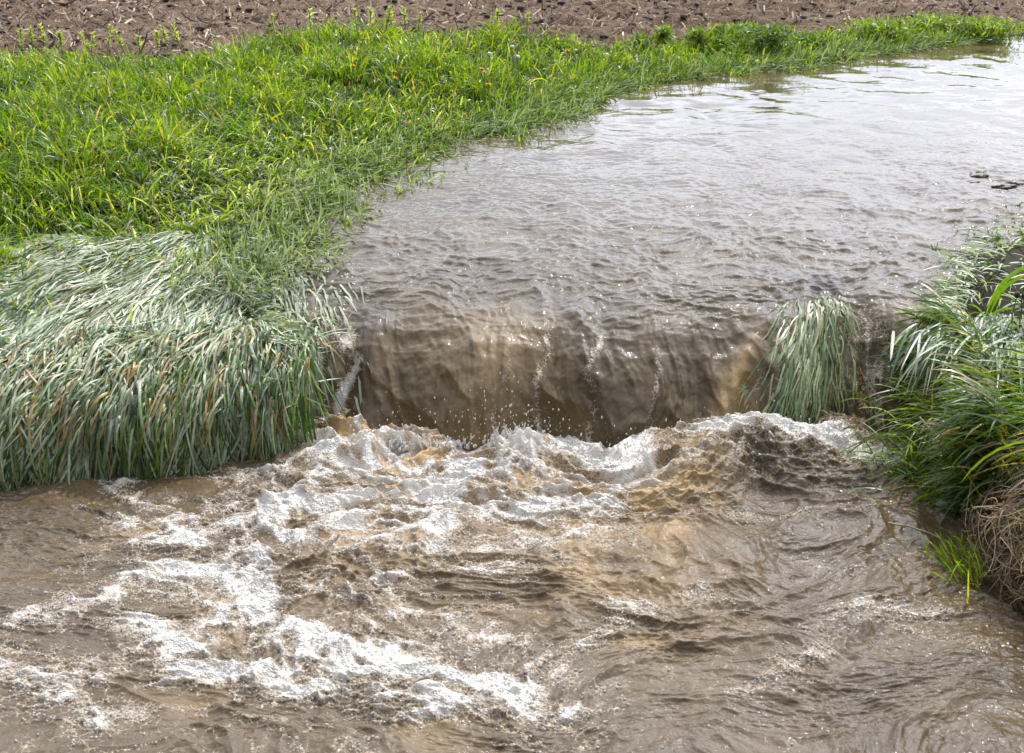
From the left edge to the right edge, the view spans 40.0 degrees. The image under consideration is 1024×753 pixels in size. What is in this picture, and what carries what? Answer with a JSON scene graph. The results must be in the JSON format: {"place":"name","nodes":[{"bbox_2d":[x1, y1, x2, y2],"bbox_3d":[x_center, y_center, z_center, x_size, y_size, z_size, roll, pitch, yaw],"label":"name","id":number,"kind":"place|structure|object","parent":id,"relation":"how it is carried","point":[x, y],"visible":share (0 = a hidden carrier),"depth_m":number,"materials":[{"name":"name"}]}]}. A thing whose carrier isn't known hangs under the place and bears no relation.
{"place":"outdoors","nodes":[
{"label":"outdoors","id":0,"kind":"place"},
{"bbox_2d":[0,407,1023,752],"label":"water","id":1,"kind":"structure","parent":0,"point":[960,695],"depth_m":4.83,"materials":[{"name":"brown liquid"}]},
{"bbox_2d":[0,412,1021,752],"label":"foam bubbles","id":2,"kind":"object","parent":1,"relation":"on","point":[392,580],"visible":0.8,"depth_m":4.89,"materials":[{"name":"white liquid"}]},
{"bbox_2d":[308,337,809,455],"bbox_3d":[0.044,0.042,5.937,2.489,0.525,0.437,1,21,2],"label":"water spray","id":3,"kind":"object","parent":1,"relation":"on","point":[519,423],"visible":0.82,"depth_m":5.96,"materials":[{"name":"white liquid"}]},
{"bbox_2d":[350,420,820,456],"bbox_3d":[0.377,0.262,6.002,2.138,0.115,0.323,-1,21,-4],"label":"splash froth","id":4,"kind":"object","parent":1,"relation":"on","point":[400,447],"visible":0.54,"depth_m":5.99,"materials":[{"name":"white liquid"}]},
{"bbox_2d":[835,418,994,514],"bbox_3d":[2.074,0.335,5.700,1.527,0.327,1.169,0,21,0],"label":"arching grass clump","id":5,"kind":"object","parent":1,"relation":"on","point":[912,474],"visible":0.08,"depth_m":5.72,"materials":[{"name":"green plant"}]},
{"bbox_2d":[831,376,1013,467],"bbox_3d":[2.102,0.168,5.882,1.483,0.422,1.281,8,23,20],"label":"arching grass clump","id":6,"kind":"object","parent":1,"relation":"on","point":[916,412],"visible":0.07,"depth_m":5.85,"materials":[{"name":"green plant"}]},
{"bbox_2d":[888,522,959,549],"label":"twig","id":7,"kind":"object","parent":1,"relation":"on","point":[917,529],"visible":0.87,"depth_m":5.26,"materials":[{"name":"wood"}]},
{"bbox_2d":[933,496,961,512],"bbox_3d":[1.714,0.517,5.543,0.119,0.081,0.110,0,21,0],"label":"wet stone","id":8,"kind":"object","parent":1,"relation":"in","point":[939,504],"visible":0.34,"depth_m":5.52,"materials":[{"name":"grey stone"}]},
{"bbox_2d":[0,0,1023,616],"bbox_3d":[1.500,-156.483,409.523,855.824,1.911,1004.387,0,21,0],"label":"ground","id":9,"kind":"structure","parent":0,"point":[732,12],"depth_m":14.06,"materials":[{"name":"soil"}]},
{"bbox_2d":[16,27,24,53],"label":"flowering weed","id":10,"kind":"object","parent":9,"relation":"on","point":[20,40],"visible":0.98,"depth_m":11.76,"materials":[{"name":"green plant"}]},
{"bbox_2d":[27,25,35,51],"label":"flowering weed","id":11,"kind":"object","parent":9,"relation":"on","point":[31,36],"visible":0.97,"depth_m":11.79,"materials":[{"name":"green plant"}]},
{"bbox_2d":[37,22,49,53],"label":"flowering weed","id":12,"kind":"object","parent":9,"relation":"on","point":[40,27],"visible":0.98,"depth_m":11.90,"materials":[{"name":"green plant"}]},
{"bbox_2d":[56,29,65,54],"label":"flowering weed","id":13,"kind":"object","parent":9,"relation":"on","point":[59,36],"visible":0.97,"depth_m":11.76,"materials":[{"name":"green plant"}]},
{"bbox_2d":[77,31,93,56],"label":"flowering weed","id":14,"kind":"object","parent":9,"relation":"on","point":[82,38],"visible":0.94,"depth_m":11.80,"materials":[{"name":"green plant"}]},
{"bbox_2d":[89,30,96,56],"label":"flowering weed","id":15,"kind":"object","parent":9,"relation":"on","point":[92,39],"visible":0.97,"depth_m":11.91,"materials":[{"name":"green plant"}]},
{"bbox_2d":[105,23,114,57],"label":"flowering weed","id":16,"kind":"object","parent":9,"relation":"on","point":[109,32],"visible":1,"depth_m":11.89,"materials":[{"name":"green plant"}]},
{"bbox_2d":[112,29,125,55],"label":"flowering weed","id":17,"kind":"object","parent":9,"relation":"on","point":[115,31],"visible":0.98,"depth_m":11.86,"materials":[{"name":"green plant"}]},
{"bbox_2d":[134,34,142,54],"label":"flowering weed","id":18,"kind":"object","parent":9,"relation":"on","point":[137,38],"visible":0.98,"depth_m":11.86,"materials":[{"name":"green plant"}]},
{"bbox_2d":[152,30,160,53],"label":"flowering weed","id":19,"kind":"object","parent":9,"relation":"on","point":[156,38],"visible":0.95,"depth_m":11.77,"materials":[{"name":"green plant"}]},
{"bbox_2d":[159,24,168,51],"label":"flowering weed","id":20,"kind":"object","parent":9,"relation":"on","point":[164,36],"visible":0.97,"depth_m":12.02,"materials":[{"name":"green plant"}]},
{"bbox_2d":[170,22,182,52],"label":"flowering weed","id":21,"kind":"object","parent":9,"relation":"on","point":[176,36],"visible":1,"depth_m":11.99,"materials":[{"name":"green plant"}]},
{"bbox_2d":[0,230,358,491],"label":"flattened grass","id":22,"kind":"structure","parent":9,"relation":"on","point":[170,386],"depth_m":5.94,"materials":[{"name":"green plant"}]},
{"bbox_2d":[269,13,275,35],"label":"flowering weed","id":23,"kind":"object","parent":9,"relation":"on","point":[271,20],"visible":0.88,"depth_m":12.74,"materials":[{"name":"green plant"}]},
{"bbox_2d":[237,287,323,389],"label":"bank face grass","id":24,"kind":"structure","parent":9,"relation":"on","point":[272,318],"depth_m":6.34,"materials":[{"name":"green plant"}]},
{"bbox_2d":[307,8,312,28],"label":"flowering weed","id":25,"kind":"object","parent":9,"relation":"on","point":[309,15],"visible":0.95,"depth_m":12.91,"materials":[{"name":"green plant"}]},
{"bbox_2d":[320,186,353,202],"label":"flooded grass tuft","id":26,"kind":"object","parent":9,"relation":"on","point":[338,193],"visible":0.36,"depth_m":8.17,"materials":[{"name":"green plant"}]},
{"bbox_2d":[352,7,359,34],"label":"flowering weed","id":27,"kind":"object","parent":9,"relation":"on","point":[355,12],"visible":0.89,"depth_m":12.74,"materials":[{"name":"green plant"}]},
{"bbox_2d":[367,7,374,24],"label":"flowering weed","id":28,"kind":"object","parent":9,"relation":"on","point":[370,14],"visible":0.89,"depth_m":12.79,"materials":[{"name":"green plant"}]},
{"bbox_2d":[383,4,393,29],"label":"flowering weed","id":29,"kind":"object","parent":9,"relation":"on","point":[389,16],"visible":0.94,"depth_m":12.77,"materials":[{"name":"green plant"}]},
{"bbox_2d":[387,5,395,25],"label":"flowering weed","id":30,"kind":"object","parent":9,"relation":"on","point":[391,15],"visible":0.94,"depth_m":12.83,"materials":[{"name":"green plant"}]},
{"bbox_2d":[394,76,397,107],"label":"dandelion","id":31,"kind":"object","parent":9,"relation":"on","point":[395,77],"visible":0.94,"depth_m":9.99,"materials":[{"name":"green plant"}]},
{"bbox_2d":[400,6,407,35],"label":"flowering weed","id":32,"kind":"object","parent":9,"relation":"on","point":[404,16],"visible":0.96,"depth_m":12.74,"materials":[{"name":"green plant"}]},
{"bbox_2d":[416,12,422,31],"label":"flowering weed","id":33,"kind":"object","parent":9,"relation":"on","point":[419,18],"visible":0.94,"depth_m":12.71,"materials":[{"name":"green plant"}]},
{"bbox_2d":[480,67,483,105],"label":"dandelion","id":34,"kind":"object","parent":9,"relation":"on","point":[481,68],"visible":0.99,"depth_m":10.39,"materials":[{"name":"green plant"}]},
{"bbox_2d":[482,70,485,107],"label":"dandelion","id":35,"kind":"object","parent":9,"relation":"on","point":[484,72],"visible":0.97,"depth_m":10.26,"materials":[{"name":"green plant"}]},
{"bbox_2d":[486,83,490,133],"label":"dandelion","id":36,"kind":"object","parent":9,"relation":"on","point":[488,84],"visible":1,"depth_m":9.78,"materials":[{"name":"green plant"}]},
{"bbox_2d":[493,8,500,35],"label":"flowering weed","id":37,"kind":"object","parent":9,"relation":"on","point":[497,12],"visible":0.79,"depth_m":12.62,"materials":[{"name":"green plant"}]},
{"bbox_2d":[0,8,1023,331],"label":"bank grass","id":38,"kind":"structure","parent":9,"relation":"on","point":[48,90],"depth_m":9.60,"materials":[{"name":"green plant"}]},
{"bbox_2d":[0,0,1023,68],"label":"maize residue","id":39,"kind":"object","parent":9,"relation":"on","point":[173,40],"visible":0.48,"depth_m":14.34,"materials":[{"name":"plant"}]},
{"bbox_2d":[510,45,513,71],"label":"dandelion","id":40,"kind":"object","parent":9,"relation":"on","point":[511,46],"visible":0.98,"depth_m":11.35,"materials":[{"name":"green plant"}]},
{"bbox_2d":[0,0,1023,61],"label":"soil clods","id":41,"kind":"object","parent":9,"relation":"on","point":[508,5],"visible":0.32,"depth_m":14.77,"materials":[{"name":"brown soil"}]},
{"bbox_2d":[515,55,519,90],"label":"dandelion","id":42,"kind":"object","parent":9,"relation":"on","point":[517,57],"visible":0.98,"depth_m":10.86,"materials":[{"name":"green plant"}]},
{"bbox_2d":[524,11,531,39],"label":"flowering weed","id":43,"kind":"object","parent":9,"relation":"on","point":[527,21],"visible":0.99,"depth_m":12.79,"materials":[{"name":"green plant"}]},
{"bbox_2d":[565,48,568,79],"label":"dandelion","id":44,"kind":"object","parent":9,"relation":"on","point":[566,49],"visible":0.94,"depth_m":11.25,"materials":[{"name":"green plant"}]},
{"bbox_2d":[162,23,1003,308],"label":"flooded grass","id":45,"kind":"structure","parent":9,"relation":"on","point":[494,126],"depth_m":8.93,"materials":[{"name":"green plant"}]},
{"bbox_2d":[624,29,657,52],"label":"leafy herb","id":46,"kind":"object","parent":9,"relation":"on","point":[641,38],"visible":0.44,"depth_m":13.19,"materials":[{"name":"green plant"}]},
{"bbox_2d":[651,23,677,48],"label":"leafy herb","id":47,"kind":"object","parent":9,"relation":"on","point":[665,32],"visible":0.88,"depth_m":13.20,"materials":[{"name":"green plant"}]},
{"bbox_2d":[684,25,710,48],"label":"leafy herb","id":48,"kind":"object","parent":9,"relation":"on","point":[699,32],"visible":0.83,"depth_m":13.27,"materials":[{"name":"green plant"}]},
{"bbox_2d":[707,22,734,43],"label":"leafy herb","id":49,"kind":"object","parent":9,"relation":"on","point":[718,26],"visible":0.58,"depth_m":13.56,"materials":[{"name":"green plant"}]},
{"bbox_2d":[726,17,757,41],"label":"leafy herb","id":50,"kind":"object","parent":9,"relation":"on","point":[738,24],"visible":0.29,"depth_m":13.61,"materials":[{"name":"green plant"}]},
{"bbox_2d":[727,21,814,57],"bbox_3d":[2.382,-3.148,13.085,0.813,0.329,0.788,0,21,0],"label":"leafy herb","id":51,"kind":"object","parent":9,"relation":"on","point":[769,38],"visible":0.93,"depth_m":12.99,"materials":[{"name":"green plant"}]},
{"bbox_2d":[787,30,845,51],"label":"leafy herb","id":52,"kind":"object","parent":9,"relation":"on","point":[810,39],"visible":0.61,"depth_m":13.40,"materials":[{"name":"green plant"}]},
{"bbox_2d":[831,14,931,40],"bbox_3d":[3.684,-3.508,14.122,0.990,0.249,0.898,0,21,0],"label":"leafy herb","id":53,"kind":"object","parent":9,"relation":"on","point":[881,24],"visible":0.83,"depth_m":13.99,"materials":[{"name":"green plant"}]},
{"bbox_2d":[885,10,977,37],"bbox_3d":[4.375,-3.645,14.540,1.028,0.249,1.173,0,21,0],"label":"leafy herb","id":54,"kind":"object","parent":9,"relation":"on","point":[922,18],"visible":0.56,"depth_m":14.47,"materials":[{"name":"green plant"}]},
{"bbox_2d":[866,282,1009,529],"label":"bank face grass","id":55,"kind":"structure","parent":9,"relation":"on","point":[979,387],"depth_m":5.42,"materials":[{"name":"green plant"}]},
{"bbox_2d":[877,311,1023,424],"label":"hanging grass tuft","id":56,"kind":"object","parent":9,"relation":"on","point":[921,355],"visible":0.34,"depth_m":5.94,"materials":[{"name":"green plant"}]},
{"bbox_2d":[968,266,1023,318],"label":"reed plant","id":57,"kind":"object","parent":56,"relation":"on","point":[999,291],"visible":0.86,"depth_m":6.12,"materials":[{"name":"green plant"}]},
{"bbox_2d":[1011,291,1019,327],"bbox_3d":[2.136,-0.262,5.981,0.026,0.210,0.026,0,21,0],"label":"flower bud","id":58,"kind":"object","parent":56,"relation":"on","point":[1016,294],"visible":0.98,"depth_m":5.95,"materials":[{"name":"green plant"}]},
{"bbox_2d":[913,523,995,602],"bbox_3d":[1.578,0.656,5.021,0.288,0.235,0.493,0,21,0],"label":"arching grass clump","id":59,"kind":"object","parent":9,"relation":"on","point":[956,561],"visible":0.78,"depth_m":5.00,"materials":[{"name":"green plant"}]},
{"bbox_2d":[912,229,1002,320],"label":"bank face grass","id":60,"kind":"structure","parent":9,"relation":"on","point":[957,302],"depth_m":6.77,"materials":[{"name":"green plant"}]},
{"bbox_2d":[900,318,1023,460],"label":"hanging grass tuft","id":61,"kind":"object","parent":9,"relation":"on","point":[992,357],"visible":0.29,"depth_m":5.74,"materials":[{"name":"green plant"}]},
{"bbox_2d":[1019,292,1023,328],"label":"flower bud","id":62,"kind":"object","parent":61,"relation":"on","point":[1021,310],"visible":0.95,"depth_m":5.96,"materials":[{"name":"green plant"}]},
{"bbox_2d":[925,11,1023,42],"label":"leafy herb","id":63,"kind":"object","parent":9,"relation":"on","point":[988,27],"visible":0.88,"depth_m":14.23,"materials":[{"name":"green plant"}]},
{"bbox_2d":[927,331,1023,530],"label":"bank edge tuft","id":64,"kind":"object","parent":9,"relation":"on","point":[1019,415],"visible":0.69,"depth_m":5.29,"materials":[{"name":"green plant"}]},
{"bbox_2d":[930,388,1023,512],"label":"arching grass clump","id":65,"kind":"object","parent":9,"relation":"on","point":[1001,440],"visible":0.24,"depth_m":5.33,"materials":[{"name":"green plant"}]},
{"bbox_2d":[945,462,1023,627],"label":"dead straw clump","id":66,"kind":"object","parent":9,"relation":"on","point":[1002,556],"visible":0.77,"depth_m":4.94,"materials":[{"name":"plant"}]},
{"bbox_2d":[919,416,992,499],"bbox_3d":[1.761,0.364,5.464,0.014,0.287,0.490,-15,26,-33],"label":"twig","id":67,"kind":"object","parent":66,"relation":"on","point":[927,426],"visible":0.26,"depth_m":5.57,"materials":[{"name":"wood"}]},
{"bbox_2d":[979,257,992,267],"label":"floating weed","id":68,"kind":"object","parent":9,"relation":"on","point":[988,263],"visible":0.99,"depth_m":6.91,"materials":[{"name":"green plant"}]},
{"bbox_2d":[965,402,1023,562],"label":"hanging straw tuft","id":69,"kind":"object","parent":9,"relation":"on","point":[1016,473],"visible":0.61,"depth_m":5.08,"materials":[{"name":"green plant"}]},
{"bbox_2d":[981,307,1023,428],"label":"bank grass","id":70,"kind":"structure","parent":9,"relation":"on","point":[1017,326],"depth_m":5.57,"materials":[{"name":"green plant"}]},
{"bbox_2d":[994,388,1023,435],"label":"bank edge tuft","id":71,"kind":"object","parent":9,"relation":"on","point":[1011,394],"visible":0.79,"depth_m":5.30,"materials":[{"name":"green plant"}]},
{"bbox_2d":[227,1,1023,451],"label":"water","id":72,"kind":"structure","parent":0,"point":[637,261],"depth_m":7.27,"materials":[{"name":"brown liquid"}]},
{"bbox_2d":[217,222,372,415],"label":"submerged grass","id":73,"kind":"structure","parent":72,"relation":"in","point":[288,299],"depth_m":6.58,"materials":[{"name":"green plant"}]},
{"bbox_2d":[283,232,325,258],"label":"flooded grass tuft","id":74,"kind":"object","parent":72,"relation":"on","point":[307,251],"visible":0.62,"depth_m":7.08,"materials":[{"name":"green plant"}]},
{"bbox_2d":[282,224,340,246],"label":"flooded grass tuft","id":75,"kind":"object","parent":72,"relation":"on","point":[316,233],"visible":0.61,"depth_m":7.37,"materials":[{"name":"green plant"}]},
{"bbox_2d":[336,206,379,227],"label":"flooded grass tuft","id":76,"kind":"object","parent":72,"relation":"on","point":[349,220],"visible":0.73,"depth_m":7.62,"materials":[{"name":"green plant"}]},
{"bbox_2d":[341,165,407,183],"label":"flooded grass tuft","id":77,"kind":"object","parent":72,"relation":"on","point":[376,174],"visible":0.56,"depth_m":8.61,"materials":[{"name":"green plant"}]},
{"bbox_2d":[390,177,413,194],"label":"flooded grass tuft","id":78,"kind":"object","parent":72,"relation":"on","point":[402,189],"visible":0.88,"depth_m":8.29,"materials":[{"name":"green plant"}]},
{"bbox_2d":[393,147,437,162],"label":"flooded grass tuft","id":79,"kind":"object","parent":72,"relation":"on","point":[418,158],"visible":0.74,"depth_m":9.06,"materials":[{"name":"green plant"}]},
{"bbox_2d":[392,169,444,186],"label":"flooded grass tuft","id":80,"kind":"object","parent":72,"relation":"on","point":[422,178],"visible":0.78,"depth_m":8.48,"materials":[{"name":"green plant"}]},
{"bbox_2d":[416,137,443,151],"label":"flooded grass tuft","id":81,"kind":"object","parent":72,"relation":"on","point":[432,144],"visible":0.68,"depth_m":9.38,"materials":[{"name":"green plant"}]},
{"bbox_2d":[501,127,525,144],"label":"flooded grass tuft","id":82,"kind":"object","parent":72,"relation":"on","point":[517,136],"visible":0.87,"depth_m":9.70,"materials":[{"name":"green plant"}]},
{"bbox_2d":[534,115,566,128],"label":"flooded grass tuft","id":83,"kind":"object","parent":72,"relation":"on","point":[551,123],"visible":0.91,"depth_m":10.16,"materials":[{"name":"green plant"}]},
{"bbox_2d":[612,79,662,91],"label":"flooded grass tuft","id":84,"kind":"object","parent":72,"relation":"on","point":[646,86],"visible":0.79,"depth_m":11.60,"materials":[{"name":"green plant"}]},
{"bbox_2d":[714,68,744,75],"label":"flooded grass tuft","id":85,"kind":"object","parent":72,"relation":"on","point":[732,72],"visible":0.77,"depth_m":12.23,"materials":[{"name":"green plant"}]},
{"bbox_2d":[781,63,806,73],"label":"flooded grass tuft","id":86,"kind":"object","parent":72,"relation":"on","point":[793,70],"visible":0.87,"depth_m":12.39,"materials":[{"name":"green plant"}]},
{"bbox_2d":[728,292,889,428],"bbox_3d":[1.158,0.018,6.385,1.173,0.589,0.674,-5,22,-14],"label":"drowned grass tuft","id":87,"kind":"object","parent":72,"relation":"in","point":[812,399],"visible":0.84,"depth_m":6.33,"materials":[{"name":"green plant"}]},
{"bbox_2d":[805,59,821,70],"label":"flooded grass tuft","id":88,"kind":"object","parent":72,"relation":"on","point":[811,66],"visible":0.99,"depth_m":12.54,"materials":[{"name":"green plant"}]},
{"bbox_2d":[845,52,869,64],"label":"flooded grass tuft","id":89,"kind":"object","parent":72,"relation":"on","point":[851,61],"visible":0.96,"depth_m":12.86,"materials":[{"name":"green plant"}]},
{"bbox_2d":[931,243,940,251],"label":"floating weed","id":90,"kind":"object","parent":72,"relation":"on","point":[934,249],"visible":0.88,"depth_m":7.16,"materials":[{"name":"green plant"}]},
{"bbox_2d":[969,173,988,177],"bbox_3d":[2.881,-1.234,8.691,0.148,0.043,0.082,0,21,0],"label":"mud clod","id":91,"kind":"object","parent":72,"relation":"in","point":[980,175],"visible":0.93,"depth_m":8.67,"materials":[{"name":"brown soil"}]},
{"bbox_2d":[988,234,1001,241],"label":"floating weed","id":92,"kind":"object","parent":72,"relation":"on","point":[996,238],"visible":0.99,"depth_m":7.32,"materials":[{"name":"green plant"}]},
{"bbox_2d":[991,183,1016,188],"bbox_3d":[2.951,-1.134,8.425,0.158,0.044,0.084,0,21,0],"label":"mud clod","id":93,"kind":"object","parent":72,"relation":"on","point":[1005,186],"visible":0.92,"depth_m":8.40,"materials":[{"name":"brown soil"}]},
{"bbox_2d":[1006,181,1023,184],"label":"mud clod","id":94,"kind":"object","parent":72,"relation":"on","point":[1017,182],"visible":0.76,"depth_m":8.48,"materials":[{"name":"brown soil"}]},
{"bbox_2d":[918,199,1023,340],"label":"flooded grass","id":95,"kind":"structure","parent":0,"point":[999,265],"depth_m":6.83,"materials":[{"name":"green plant"}]},
{"bbox_2d":[962,512,984,522],"bbox_3d":[1.797,0.579,5.437,0.146,0.095,0.132,0,21,0],"label":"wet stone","id":96,"kind":"object","parent":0,"point":[963,517],"visible":0.11,"depth_m":5.43,"materials":[{"name":"stone"}]}
]}

